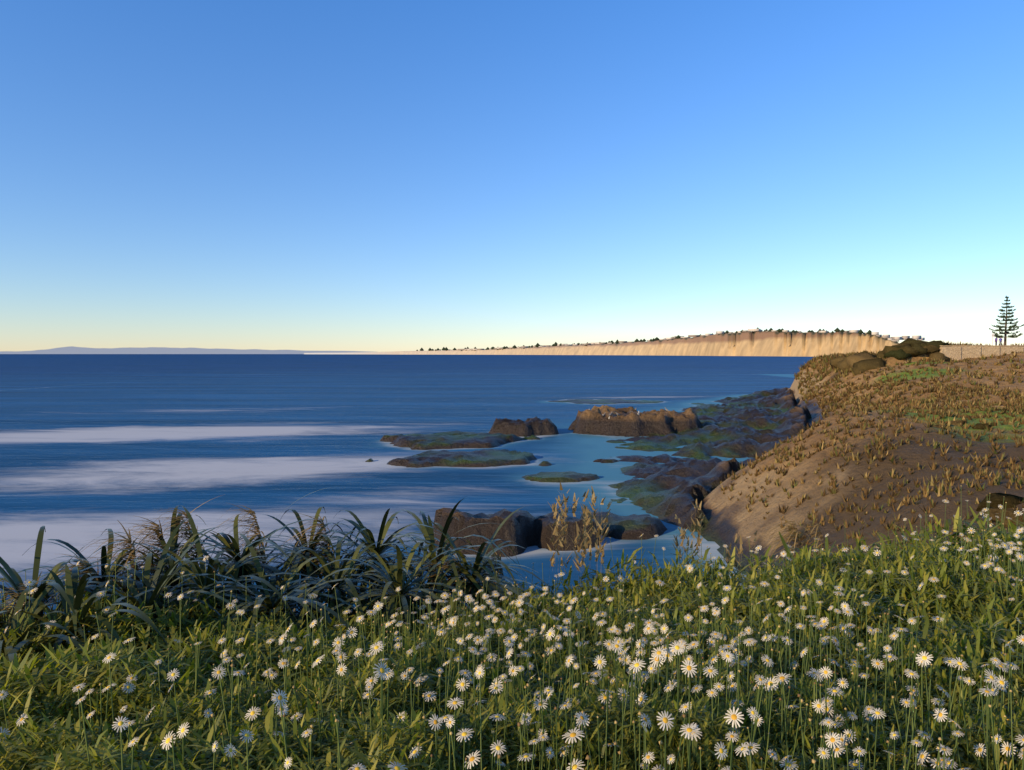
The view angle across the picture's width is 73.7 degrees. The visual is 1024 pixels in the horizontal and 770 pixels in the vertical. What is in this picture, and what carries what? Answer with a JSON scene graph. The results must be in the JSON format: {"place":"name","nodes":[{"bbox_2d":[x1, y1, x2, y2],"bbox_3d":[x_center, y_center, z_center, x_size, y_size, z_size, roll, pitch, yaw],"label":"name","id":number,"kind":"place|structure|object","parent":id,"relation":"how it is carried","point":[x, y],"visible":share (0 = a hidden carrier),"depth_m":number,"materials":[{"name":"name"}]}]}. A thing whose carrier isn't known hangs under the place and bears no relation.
{"place":"outdoors","nodes":[
{"label":"outdoors","id":0,"kind":"place"},
{"bbox_2d":[0,346,369,353],"bbox_3d":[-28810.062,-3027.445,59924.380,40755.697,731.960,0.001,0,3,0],"label":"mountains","id":1,"kind":"structure","parent":0,"point":[85,350],"depth_m":59928.29,"materials":[{"name":"grey stone"}]},
{"bbox_2d":[0,374,796,631],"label":"sea","id":2,"kind":"structure","parent":0,"point":[80,465],"depth_m":66.64,"materials":[{"name":"blue liquid"}]},
{"bbox_2d":[0,354,812,390],"bbox_3d":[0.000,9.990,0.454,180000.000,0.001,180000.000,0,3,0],"label":"sea","id":3,"kind":"structure","parent":0,"point":[22,371],"depth_m":594.27,"materials":[{"name":"blue liquid"}]},
{"bbox_2d":[0,0,1023,351],"label":"sky","id":4,"kind":"structure","parent":0,"point":[303,175],"materials":[{"name":"blue"}]},
{"bbox_2d":[304,331,898,356],"bbox_3d":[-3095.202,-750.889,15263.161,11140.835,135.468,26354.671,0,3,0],"label":"cliffs","id":5,"kind":"structure","parent":0,"point":[798,344],"depth_m":3411.58,"materials":[{"name":"beige stone"}]},
{"bbox_2d":[416,327,897,350],"bbox_3d":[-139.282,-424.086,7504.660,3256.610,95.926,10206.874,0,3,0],"label":"distant trees","id":6,"kind":"object","parent":5,"relation":"on","point":[537,345],"visible":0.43,"depth_m":5059.77,"materials":[{"name":"green plant"}]},
{"bbox_2d":[448,329,924,349],"bbox_3d":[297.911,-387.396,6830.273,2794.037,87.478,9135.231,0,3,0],"label":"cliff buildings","id":7,"kind":"structure","parent":5,"relation":"on","point":[895,339],"depth_m":3521.19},
{"bbox_2d":[365,346,1023,576],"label":"rocky shore","id":8,"kind":"structure","parent":0,"point":[755,422],"depth_m":40.74,"materials":[{"name":"brown stone"}]},
{"bbox_2d":[0,486,560,706],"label":"strap plant","id":9,"kind":"object","parent":8,"relation":"on","point":[348,573],"depth_m":3.70,"materials":[{"name":"green plant"}]},
{"bbox_2d":[0,482,836,624],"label":"dry grass plumes","id":10,"kind":"object","parent":8,"relation":"on","point":[132,553],"visible":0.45,"depth_m":4.32,"materials":[{"name":"beige plant"}]},
{"bbox_2d":[0,485,1023,769],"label":"daisies","id":11,"kind":"object","parent":8,"relation":"on","point":[620,665],"visible":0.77,"depth_m":1.94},
{"bbox_2d":[0,495,1023,769],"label":"meadow","id":12,"kind":"structure","parent":8,"relation":"on","point":[54,676],"depth_m":2.24,"materials":[{"name":"green plant"}]},
{"bbox_2d":[3,543,1023,769],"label":"daisies","id":13,"kind":"object","parent":8,"relation":"on","point":[704,768],"visible":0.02,"depth_m":2.63,"materials":[{"name":"white plant"}]},
{"bbox_2d":[589,407,668,418],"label":"birds","id":14,"kind":"object","parent":8,"relation":"on","point":[610,414],"visible":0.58,"depth_m":85.65},
{"bbox_2d":[720,341,1023,563],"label":"bluff dry grass tufts","id":15,"kind":"object","parent":8,"relation":"on","point":[1011,403],"visible":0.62,"depth_m":41.86,"materials":[{"name":"brown plant"}]},
{"bbox_2d":[830,338,1023,526],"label":"shrubs","id":16,"kind":"object","parent":8,"relation":"on","point":[863,361],"visible":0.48,"depth_m":117.17,"materials":[{"name":"green plant"}]},
{"bbox_2d":[939,345,1023,359],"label":"stone retaining wall","id":17,"kind":"structure","parent":8,"relation":"on","point":[961,352],"depth_m":117.75,"materials":[{"name":"beige stone"}]},
{"bbox_2d":[988,296,1023,344],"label":"norfolk pine tree","id":18,"kind":"object","parent":8,"relation":"on","point":[1005,323],"visible":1,"depth_m":141.09,"materials":[{"name":"green plant"}]}
]}

